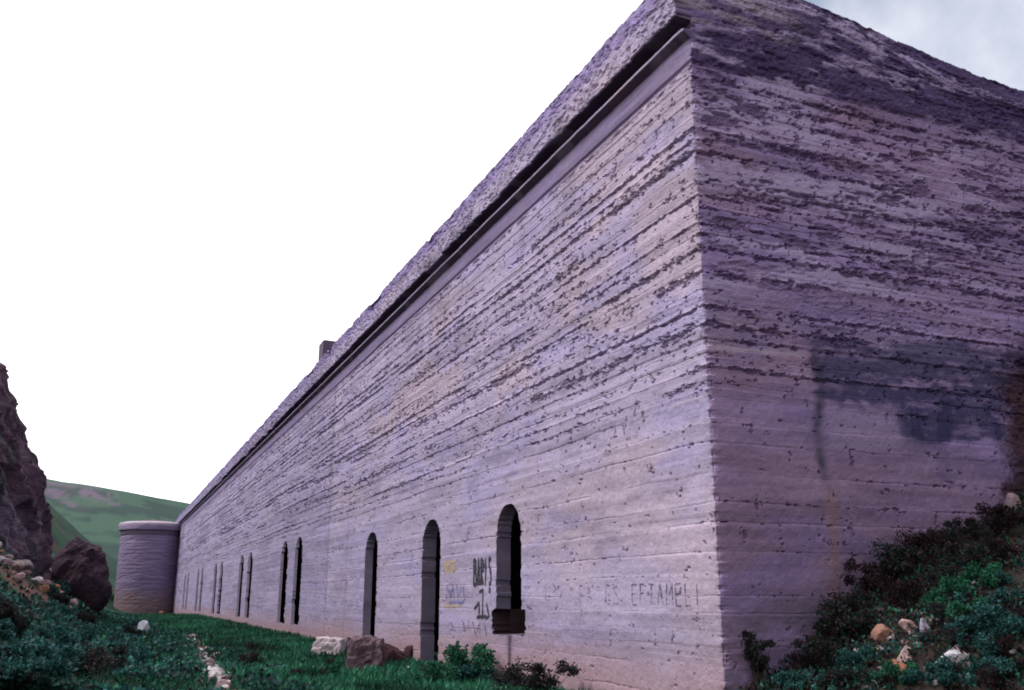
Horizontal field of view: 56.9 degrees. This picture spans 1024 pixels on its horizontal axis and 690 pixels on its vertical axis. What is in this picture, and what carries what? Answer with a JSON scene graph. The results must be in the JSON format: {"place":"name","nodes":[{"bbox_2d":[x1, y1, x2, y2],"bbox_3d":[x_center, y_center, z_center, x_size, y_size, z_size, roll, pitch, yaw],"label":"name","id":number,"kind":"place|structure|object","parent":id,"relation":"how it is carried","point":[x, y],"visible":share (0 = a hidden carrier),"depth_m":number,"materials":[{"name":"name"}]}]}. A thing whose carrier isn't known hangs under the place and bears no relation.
{"place":"outdoors","nodes":[
{"label":"outdoors","id":0,"kind":"place"},
{"bbox_2d":[0,363,53,580],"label":"cliff","id":1,"kind":"structure","parent":0,"point":[26,517],"depth_m":41.30,"materials":[{"name":"stone"}]},
{"bbox_2d":[0,479,1023,689],"bbox_3d":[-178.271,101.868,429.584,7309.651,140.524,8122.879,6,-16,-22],"label":"ground","id":2,"kind":"structure","parent":0,"point":[95,515],"depth_m":127.75,"materials":[{"name":"plant"}]},
{"bbox_2d":[0,618,14,640],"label":"leafy weed","id":3,"kind":"object","parent":2,"relation":"on","point":[6,625],"visible":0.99,"depth_m":16.30,"materials":[{"name":"green plant"}]},
{"bbox_2d":[0,641,20,659],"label":"leafy weed","id":4,"kind":"object","parent":2,"relation":"on","point":[6,650],"visible":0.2,"depth_m":13.78,"materials":[{"name":"green plant"}]},
{"bbox_2d":[0,595,29,631],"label":"leafy weed","id":5,"kind":"object","parent":2,"relation":"on","point":[7,607],"visible":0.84,"depth_m":17.40,"materials":[{"name":"green plant"}]},
{"bbox_2d":[1,610,31,641],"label":"leafy weed","id":6,"kind":"object","parent":2,"relation":"on","point":[14,627],"visible":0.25,"depth_m":17.61,"materials":[{"name":"green plant"}]},
{"bbox_2d":[11,572,25,583],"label":"stone","id":7,"kind":"object","parent":2,"relation":"on","point":[20,576],"visible":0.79,"depth_m":33.05,"materials":[{"name":"stone"}]},
{"bbox_2d":[12,561,24,570],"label":"stone","id":8,"kind":"object","parent":2,"relation":"on","point":[20,565],"visible":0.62,"depth_m":36.75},
{"bbox_2d":[13,559,32,569],"bbox_3d":[-19.743,8.860,38.018,0.955,0.438,0.689,-3,-15,10],"label":"stone","id":9,"kind":"object","parent":2,"relation":"on","point":[28,565],"visible":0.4,"depth_m":37.90,"materials":[{"name":"stone"}]},
{"bbox_2d":[0,632,57,682],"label":"leafy weed","id":10,"kind":"object","parent":2,"relation":"on","point":[13,663],"visible":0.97,"depth_m":12.46,"materials":[{"name":"green plant"}]},
{"bbox_2d":[20,635,52,651],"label":"leafy weed","id":11,"kind":"object","parent":2,"relation":"on","point":[30,638],"visible":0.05,"depth_m":15.04,"materials":[{"name":"green plant"}]},
{"bbox_2d":[31,576,42,584],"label":"stone","id":12,"kind":"object","parent":2,"relation":"on","point":[37,580],"visible":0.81,"depth_m":38.49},
{"bbox_2d":[27,623,54,639],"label":"leafy weed","id":13,"kind":"object","parent":2,"relation":"on","point":[44,632],"visible":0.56,"depth_m":20.30,"materials":[{"name":"green plant"}]},
{"bbox_2d":[25,642,86,677],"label":"leafy weed","id":14,"kind":"object","parent":2,"relation":"on","point":[60,663],"visible":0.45,"depth_m":13.88,"materials":[{"name":"green plant"}]},
{"bbox_2d":[44,582,68,596],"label":"leafy weed","id":15,"kind":"object","parent":2,"relation":"on","point":[54,588],"visible":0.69,"depth_m":38.89,"materials":[{"name":"green plant"}]},
{"bbox_2d":[47,591,70,605],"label":"leafy weed","id":16,"kind":"object","parent":2,"relation":"on","point":[60,597],"visible":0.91,"depth_m":36.95,"materials":[{"name":"green plant"}]},
{"bbox_2d":[52,579,71,592],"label":"leafy weed","id":17,"kind":"object","parent":2,"relation":"on","point":[64,583],"visible":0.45,"depth_m":47.32,"materials":[{"name":"green plant"}]},
{"bbox_2d":[54,603,76,615],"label":"leafy weed","id":18,"kind":"object","parent":2,"relation":"on","point":[69,610],"visible":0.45,"depth_m":32.96,"materials":[{"name":"green plant"}]},
{"bbox_2d":[58,646,86,675],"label":"leafy weed","id":19,"kind":"object","parent":2,"relation":"on","point":[80,657],"visible":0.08,"depth_m":15.79,"materials":[{"name":"green plant"}]},
{"bbox_2d":[50,620,98,647],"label":"leafy weed","id":20,"kind":"object","parent":2,"relation":"on","point":[61,633],"visible":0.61,"depth_m":19.33,"materials":[{"name":"green plant"}]},
{"bbox_2d":[50,537,111,612],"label":"boulder","id":21,"kind":"object","parent":2,"relation":"on","point":[80,565],"visible":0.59,"depth_m":47.89,"materials":[{"name":"stone"}]},
{"bbox_2d":[76,609,95,624],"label":"leafy weed","id":22,"kind":"object","parent":2,"relation":"on","point":[84,616],"visible":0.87,"depth_m":33.25,"materials":[{"name":"green plant"}]},
{"bbox_2d":[63,641,128,681],"bbox_3d":[-6.962,5.358,15.852,1.153,0.740,1.472,-1,-15,5],"label":"leafy weed","id":23,"kind":"object","parent":2,"relation":"on","point":[95,656],"visible":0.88,"depth_m":15.68,"materials":[{"name":"green plant"}]},
{"bbox_2d":[107,638,139,654],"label":"leafy weed","id":24,"kind":"object","parent":2,"relation":"on","point":[118,643],"visible":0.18,"depth_m":22.21,"materials":[{"name":"green plant"}]},
{"bbox_2d":[121,624,142,634],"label":"leafy weed","id":25,"kind":"object","parent":2,"relation":"on","point":[127,629],"visible":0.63,"depth_m":35.20,"materials":[{"name":"green plant"}]},
{"bbox_2d":[127,644,156,662],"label":"leafy weed","id":26,"kind":"object","parent":2,"relation":"on","point":[143,654],"visible":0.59,"depth_m":21.22,"materials":[{"name":"green plant"}]},
{"bbox_2d":[137,620,149,630],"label":"stone","id":27,"kind":"object","parent":2,"relation":"on","point":[143,624],"visible":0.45,"depth_m":40.95,"materials":[{"name":"stone"}]},
{"bbox_2d":[113,519,180,612],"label":"round bastion","id":28,"kind":"object","parent":2,"relation":"on","point":[147,567],"visible":0.83,"depth_m":105.20,"materials":[{"name":"concrete"}]},
{"bbox_2d":[0,547,329,689],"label":"ground cover","id":29,"kind":"object","parent":2,"relation":"on","point":[51,614],"visible":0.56,"depth_m":20.99,"materials":[{"name":"green plant"}]},
{"bbox_2d":[209,668,225,678],"bbox_3d":[-6.026,6.732,19.287,0.335,0.263,0.251,0,-15,2],"label":"stone","id":30,"kind":"object","parent":2,"relation":"on","point":[219,671],"visible":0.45,"depth_m":19.22,"materials":[{"name":"stone"}]},
{"bbox_2d":[215,679,229,687],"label":"stone","id":31,"kind":"object","parent":2,"relation":"on","point":[221,682],"visible":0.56,"depth_m":17.49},
{"bbox_2d":[236,650,265,663],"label":"leafy weed","id":32,"kind":"object","parent":2,"relation":"on","point":[251,656],"visible":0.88,"depth_m":21.99,"materials":[{"name":"green plant"}]},
{"bbox_2d":[243,640,266,648],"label":"weed","id":33,"kind":"object","parent":2,"relation":"on","point":[250,645],"visible":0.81,"depth_m":27.60,"materials":[{"name":"green plant"}]},
{"bbox_2d":[289,665,328,678],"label":"weed","id":34,"kind":"object","parent":2,"relation":"on","point":[298,670],"visible":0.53,"depth_m":18.35,"materials":[{"name":"green plant"}]},
{"bbox_2d":[301,664,322,678],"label":"weed","id":35,"kind":"object","parent":2,"relation":"on","point":[313,670],"visible":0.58,"depth_m":18.16,"materials":[{"name":"green plant"}]},
{"bbox_2d":[311,636,345,655],"bbox_3d":[-4.997,8.327,25.823,0.888,0.667,0.569,2,-14,9],"label":"rock","id":36,"kind":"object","parent":2,"relation":"on","point":[334,645],"depth_m":25.62,"materials":[{"name":"stone"}]},
{"bbox_2d":[321,657,343,676],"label":"weed","id":37,"kind":"object","parent":2,"relation":"on","point":[333,668],"visible":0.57,"depth_m":18.69,"materials":[{"name":"green plant"}]},
{"bbox_2d":[72,610,604,689],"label":"grass","id":38,"kind":"structure","parent":2,"relation":"on","point":[289,650],"depth_m":20.80,"materials":[{"name":"green plant"}]},
{"bbox_2d":[346,635,386,670],"bbox_3d":[-3.148,6.766,20.440,0.863,0.928,0.690,0,-15,0],"label":"masonry lump","id":39,"kind":"object","parent":2,"relation":"on","point":[363,651],"visible":0.63,"depth_m":20.21,"materials":[{"name":"stone"}]},
{"bbox_2d":[385,643,407,663],"bbox_3d":[-2.834,7.228,21.845,0.852,0.639,0.529,-3,-15,12],"label":"rubble lump","id":40,"kind":"object","parent":2,"relation":"on","point":[394,652],"visible":0.33,"depth_m":21.64,"materials":[{"name":"stone"}]},
{"bbox_2d":[403,645,412,657],"bbox_3d":[-2.527,7.771,23.599,0.303,0.586,0.366,14,-20,-42],"label":"rubble lump","id":41,"kind":"object","parent":2,"relation":"on","point":[408,650],"visible":0.47,"depth_m":23.48,"materials":[{"name":"stone"}]},
{"bbox_2d":[411,660,462,682],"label":"leafy weed","id":42,"kind":"object","parent":2,"relation":"on","point":[432,669],"visible":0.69,"depth_m":17.51,"materials":[{"name":"green plant"}]},
{"bbox_2d":[424,641,500,680],"bbox_3d":[-0.904,6.136,18.115,1.468,0.912,1.140,-3,-15,11],"label":"leafy weed","id":43,"kind":"object","parent":2,"relation":"on","point":[482,659],"visible":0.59,"depth_m":17.94,"materials":[{"name":"green plant"}]},
{"bbox_2d":[450,660,497,681],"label":"leafy weed","id":44,"kind":"object","parent":2,"relation":"on","point":[469,670],"visible":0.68,"depth_m":17.51,"materials":[{"name":"green plant"}]},
{"bbox_2d":[494,667,525,687],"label":"leafy weed","id":45,"kind":"object","parent":2,"relation":"on","point":[516,679],"visible":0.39,"depth_m":16.07,"materials":[{"name":"green plant"}]},
{"bbox_2d":[488,656,580,689],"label":"leafy weed","id":46,"kind":"object","parent":2,"relation":"on","point":[534,680],"visible":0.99,"depth_m":14.94,"materials":[{"name":"green plant"}]},
{"bbox_2d":[173,0,1023,689],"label":"fortress gallery","id":47,"kind":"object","parent":2,"relation":"on","point":[679,344],"visible":0.95,"depth_m":15.08,"materials":[{"name":"concrete"}]},
{"bbox_2d":[742,630,775,689],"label":"bush","id":48,"kind":"object","parent":2,"relation":"on","point":[758,667],"visible":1,"depth_m":11.79,"materials":[{"name":"green plant"}]},
{"bbox_2d":[771,666,812,689],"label":"leafy weed","id":49,"kind":"object","parent":2,"relation":"on","point":[779,678],"visible":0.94,"depth_m":11.42,"materials":[{"name":"green plant"}]},
{"bbox_2d":[788,649,829,672],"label":"bramble","id":50,"kind":"object","parent":2,"relation":"on","point":[807,660],"visible":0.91,"depth_m":11.78,"materials":[{"name":"green plant"}]},
{"bbox_2d":[805,676,831,688],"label":"leafy weed","id":51,"kind":"object","parent":2,"relation":"on","point":[818,684],"visible":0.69,"depth_m":11.25,"materials":[{"name":"green plant"}]},
{"bbox_2d":[790,631,858,668],"bbox_3d":[3.917,3.841,11.797,0.917,0.504,0.718,-2,-15,7],"label":"bramble","id":52,"kind":"object","parent":2,"relation":"on","point":[812,642],"visible":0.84,"depth_m":11.72,"materials":[{"name":"green plant"}]},
{"bbox_2d":[825,652,841,668],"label":"weed","id":53,"kind":"object","parent":2,"relation":"on","point":[837,659],"visible":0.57,"depth_m":11.59,"materials":[{"name":"green plant"}]},
{"bbox_2d":[818,669,853,688],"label":"weed","id":54,"kind":"object","parent":2,"relation":"on","point":[832,672],"visible":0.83,"depth_m":11.10,"materials":[{"name":"green plant"}]},
{"bbox_2d":[810,600,866,647],"bbox_3d":[4.186,3.571,12.011,0.732,0.622,0.755,-1,-15,2],"label":"bramble","id":55,"kind":"object","parent":2,"relation":"on","point":[836,621],"visible":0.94,"depth_m":11.98,"materials":[{"name":"green plant"}]},
{"bbox_2d":[815,661,871,684],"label":"leafy weed","id":56,"kind":"object","parent":2,"relation":"on","point":[858,666],"visible":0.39,"depth_m":11.18,"materials":[{"name":"green plant"}]},
{"bbox_2d":[836,648,863,666],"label":"weed","id":57,"kind":"object","parent":2,"relation":"on","point":[849,657],"visible":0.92,"depth_m":11.39,"materials":[{"name":"green plant"}]},
{"bbox_2d":[829,663,870,686],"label":"weed","id":58,"kind":"object","parent":2,"relation":"on","point":[849,672],"visible":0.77,"depth_m":11.04,"materials":[{"name":"green plant"}]},
{"bbox_2d":[817,587,883,616],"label":"bramble","id":59,"kind":"object","parent":2,"relation":"on","point":[865,597],"visible":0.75,"depth_m":12.20,"materials":[{"name":"green plant"}]},
{"bbox_2d":[845,607,881,634],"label":"bramble","id":60,"kind":"object","parent":2,"relation":"on","point":[866,617],"visible":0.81,"depth_m":11.81,"materials":[{"name":"green plant"}]},
{"bbox_2d":[855,643,892,667],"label":"leafy weed","id":61,"kind":"object","parent":2,"relation":"on","point":[864,650],"visible":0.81,"depth_m":11.31,"materials":[{"name":"green plant"}]},
{"bbox_2d":[843,557,906,598],"bbox_3d":[4.771,3.097,12.502,0.799,0.590,0.644,-10,-18,33],"label":"bramble","id":62,"kind":"object","parent":2,"relation":"on","point":[872,584],"visible":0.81,"depth_m":12.46,"materials":[{"name":"green plant"}]},
{"bbox_2d":[739,490,1023,689],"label":"slope weeds","id":63,"kind":"object","parent":2,"relation":"on","point":[1017,636],"visible":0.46,"depth_m":11.36,"materials":[{"name":"green plant"}]},
{"bbox_2d":[871,624,895,642],"bbox_3d":[4.555,3.541,11.565,0.320,0.241,0.238,6,-16,-22],"label":"stone","id":64,"kind":"object","parent":2,"relation":"on","point":[878,631],"visible":0.84,"depth_m":11.47,"materials":[{"name":"stone"}]},
{"bbox_2d":[879,677,895,687],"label":"weed","id":65,"kind":"object","parent":2,"relation":"on","point":[887,681],"visible":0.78,"depth_m":10.77,"materials":[{"name":"green plant"}]},
{"bbox_2d":[868,659,919,685],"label":"leafy weed","id":66,"kind":"object","parent":2,"relation":"on","point":[894,669],"visible":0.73,"depth_m":10.77,"materials":[{"name":"green plant"}]},
{"bbox_2d":[892,659,908,675],"bbox_3d":[4.467,3.740,10.845,0.189,0.253,0.201,6,-16,-22],"label":"stone","id":67,"kind":"object","parent":2,"relation":"on","point":[901,665],"visible":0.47,"depth_m":10.82,"materials":[{"name":"stone"}]},
{"bbox_2d":[896,645,912,661],"bbox_3d":[4.576,3.633,11.000,0.198,0.269,0.174,6,-16,-22],"label":"stone","id":68,"kind":"object","parent":2,"relation":"on","point":[903,653],"visible":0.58,"depth_m":10.97,"materials":[{"name":"stone"}]},
{"bbox_2d":[876,573,936,611],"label":"bramble","id":69,"kind":"object","parent":2,"relation":"on","point":[902,589],"visible":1,"depth_m":11.78,"materials":[{"name":"green plant"}]},
{"bbox_2d":[868,538,946,578],"bbox_3d":[5.251,2.898,12.496,0.980,0.692,0.801,-9,-18,31],"label":"bramble","id":70,"kind":"object","parent":2,"relation":"on","point":[895,561],"visible":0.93,"depth_m":12.42,"materials":[{"name":"green plant"}]},
{"bbox_2d":[899,619,919,631],"bbox_3d":[4.819,3.404,11.399,0.288,0.193,0.179,-4,-16,14],"label":"stone","id":71,"kind":"object","parent":2,"relation":"on","point":[903,624],"visible":0.66,"depth_m":11.36,"materials":[{"name":"stone"}]},
{"bbox_2d":[896,667,924,686],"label":"leafy weed","id":72,"kind":"object","parent":2,"relation":"on","point":[917,675],"visible":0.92,"depth_m":10.54,"materials":[{"name":"green plant"}]},
{"bbox_2d":[893,525,948,567],"bbox_3d":[5.503,2.747,12.732,0.538,0.635,0.827,7,-16,-23],"label":"bramble","id":73,"kind":"object","parent":2,"relation":"on","point":[922,537],"visible":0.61,"depth_m":12.65,"materials":[{"name":"green plant"}]},
{"bbox_2d":[912,630,932,642],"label":"leafy weed","id":74,"kind":"object","parent":2,"relation":"on","point":[923,639],"visible":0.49,"depth_m":11.04,"materials":[{"name":"green plant"}]},
{"bbox_2d":[919,618,929,631],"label":"stone","id":75,"kind":"object","parent":2,"relation":"on","point":[923,624],"visible":0.56,"depth_m":11.18,"materials":[{"name":"stone"}]},
{"bbox_2d":[918,593,948,610],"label":"leafy weed","id":76,"kind":"object","parent":2,"relation":"on","point":[927,599],"visible":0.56,"depth_m":11.46,"materials":[{"name":"green plant"}]},
{"bbox_2d":[923,601,946,619],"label":"weed","id":77,"kind":"object","parent":2,"relation":"on","point":[934,609],"visible":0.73,"depth_m":11.26,"materials":[{"name":"green plant"}]},
{"bbox_2d":[924,564,958,587],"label":"bramble","id":78,"kind":"object","parent":2,"relation":"on","point":[943,570],"visible":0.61,"depth_m":11.91,"materials":[{"name":"green plant"}]},
{"bbox_2d":[919,627,968,646],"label":"weed","id":79,"kind":"object","parent":2,"relation":"on","point":[950,632],"visible":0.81,"depth_m":10.70,"materials":[{"name":"green plant"}]},
{"bbox_2d":[927,573,972,602],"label":"leafy weed","id":80,"kind":"object","parent":2,"relation":"on","point":[946,586],"visible":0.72,"depth_m":11.52,"materials":[{"name":"green plant"}]},
{"bbox_2d":[927,524,972,554],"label":"bramble","id":81,"kind":"object","parent":2,"relation":"on","point":[951,534],"visible":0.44,"depth_m":12.79,"materials":[{"name":"green plant"}]},
{"bbox_2d":[936,650,968,670],"bbox_3d":[4.888,3.505,10.466,0.376,0.243,0.254,-11,-19,36],"label":"stone","id":82,"kind":"object","parent":2,"relation":"on","point":[954,654],"visible":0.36,"depth_m":10.40,"materials":[{"name":"stone"}]},
{"bbox_2d":[923,652,982,689],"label":"leafy weed","id":83,"kind":"object","parent":2,"relation":"on","point":[940,666],"visible":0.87,"depth_m":10.17,"materials":[{"name":"green plant"}]},
{"bbox_2d":[944,608,979,624],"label":"weed","id":84,"kind":"object","parent":2,"relation":"on","point":[952,619],"visible":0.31,"depth_m":10.87,"materials":[{"name":"green plant"}]},
{"bbox_2d":[950,581,976,601],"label":"leafy weed","id":85,"kind":"object","parent":2,"relation":"on","point":[958,596],"visible":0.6,"depth_m":11.34,"materials":[{"name":"green plant"}]},
{"bbox_2d":[943,623,986,640],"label":"leafy weed","id":86,"kind":"object","parent":2,"relation":"on","point":[947,626],"visible":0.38,"depth_m":10.68,"materials":[{"name":"green plant"}]},
{"bbox_2d":[944,594,989,619],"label":"leafy weed","id":87,"kind":"object","parent":2,"relation":"on","point":[964,608],"visible":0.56,"depth_m":10.96,"materials":[{"name":"green plant"}]},
{"bbox_2d":[943,538,1007,578],"bbox_3d":[5.765,2.716,11.907,0.874,0.553,0.684,12,-19,-38],"label":"bramble","id":88,"kind":"object","parent":2,"relation":"on","point":[969,552],"visible":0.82,"depth_m":11.82,"materials":[{"name":"green plant"}]},
{"bbox_2d":[942,514,1011,541],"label":"bramble","id":89,"kind":"object","parent":2,"relation":"on","point":[974,531],"visible":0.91,"depth_m":13.13,"materials":[{"name":"green plant"}]},
{"bbox_2d":[955,626,999,648],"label":"weed","id":90,"kind":"object","parent":2,"relation":"on","point":[959,635],"visible":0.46,"depth_m":10.45,"materials":[{"name":"green plant"}]},
{"bbox_2d":[963,591,992,599],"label":"weed","id":91,"kind":"object","parent":2,"relation":"on","point":[968,593],"visible":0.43,"depth_m":11.29,"materials":[{"name":"green plant"}]},
{"bbox_2d":[950,597,1009,635],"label":"leafy weed","id":92,"kind":"object","parent":2,"relation":"on","point":[988,615],"visible":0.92,"depth_m":10.50,"materials":[{"name":"green plant"}]},
{"bbox_2d":[957,560,1003,586],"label":"leafy weed","id":93,"kind":"object","parent":2,"relation":"on","point":[984,574],"visible":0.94,"depth_m":11.48,"materials":[{"name":"green plant"}]},
{"bbox_2d":[956,634,1008,657],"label":"leafy weed","id":94,"kind":"object","parent":2,"relation":"on","point":[983,642],"visible":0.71,"depth_m":10.07,"materials":[{"name":"green plant"}]},
{"bbox_2d":[962,655,1003,687],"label":"leafy weed","id":95,"kind":"object","parent":2,"relation":"on","point":[971,677],"visible":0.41,"depth_m":9.83,"materials":[{"name":"green plant"}]},
{"bbox_2d":[974,661,1011,689],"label":"weed","id":96,"kind":"object","parent":2,"relation":"on","point":[995,678],"visible":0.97,"depth_m":9.75,"materials":[{"name":"green plant"}]},
{"bbox_2d":[963,501,1023,537],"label":"bramble","id":97,"kind":"object","parent":2,"relation":"on","point":[1008,520],"visible":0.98,"depth_m":13.00,"materials":[{"name":"green plant"}]},
{"bbox_2d":[977,535,1021,562],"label":"bramble","id":98,"kind":"object","parent":2,"relation":"on","point":[1003,549],"visible":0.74,"depth_m":11.98,"materials":[{"name":"green plant"}]},
{"bbox_2d":[979,652,1023,677],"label":"leafy weed","id":99,"kind":"object","parent":2,"relation":"on","point":[1000,659],"visible":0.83,"depth_m":9.88,"materials":[{"name":"green plant"}]},
{"bbox_2d":[988,569,1014,584],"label":"leafy weed","id":100,"kind":"object","parent":2,"relation":"on","point":[1008,578],"visible":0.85,"depth_m":11.39,"materials":[{"name":"green plant"}]},
{"bbox_2d":[981,633,1023,658],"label":"weed","id":101,"kind":"object","parent":2,"relation":"on","point":[1007,640],"visible":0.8,"depth_m":10.04,"materials":[{"name":"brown plant"}]},
{"bbox_2d":[984,586,1023,607],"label":"leafy weed","id":102,"kind":"object","parent":2,"relation":"on","point":[999,593],"visible":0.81,"depth_m":10.84,"materials":[{"name":"green plant"}]},
{"bbox_2d":[991,612,1023,636],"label":"leafy weed","id":103,"kind":"object","parent":2,"relation":"on","point":[1013,623],"visible":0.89,"depth_m":10.30,"materials":[{"name":"green plant"}]},
{"bbox_2d":[1003,493,1023,510],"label":"stone","id":104,"kind":"object","parent":2,"relation":"on","point":[1011,499],"visible":0.55,"depth_m":14.04,"materials":[{"name":"stone"}]},
{"bbox_2d":[1009,607,1023,620],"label":"weed","id":105,"kind":"object","parent":2,"relation":"on","point":[1018,611],"visible":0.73,"depth_m":10.52,"materials":[{"name":"green plant"}]},
{"bbox_2d":[0,0,1023,503],"label":"sky","id":106,"kind":"structure","parent":0,"point":[197,197],"materials":[{"name":"white"}]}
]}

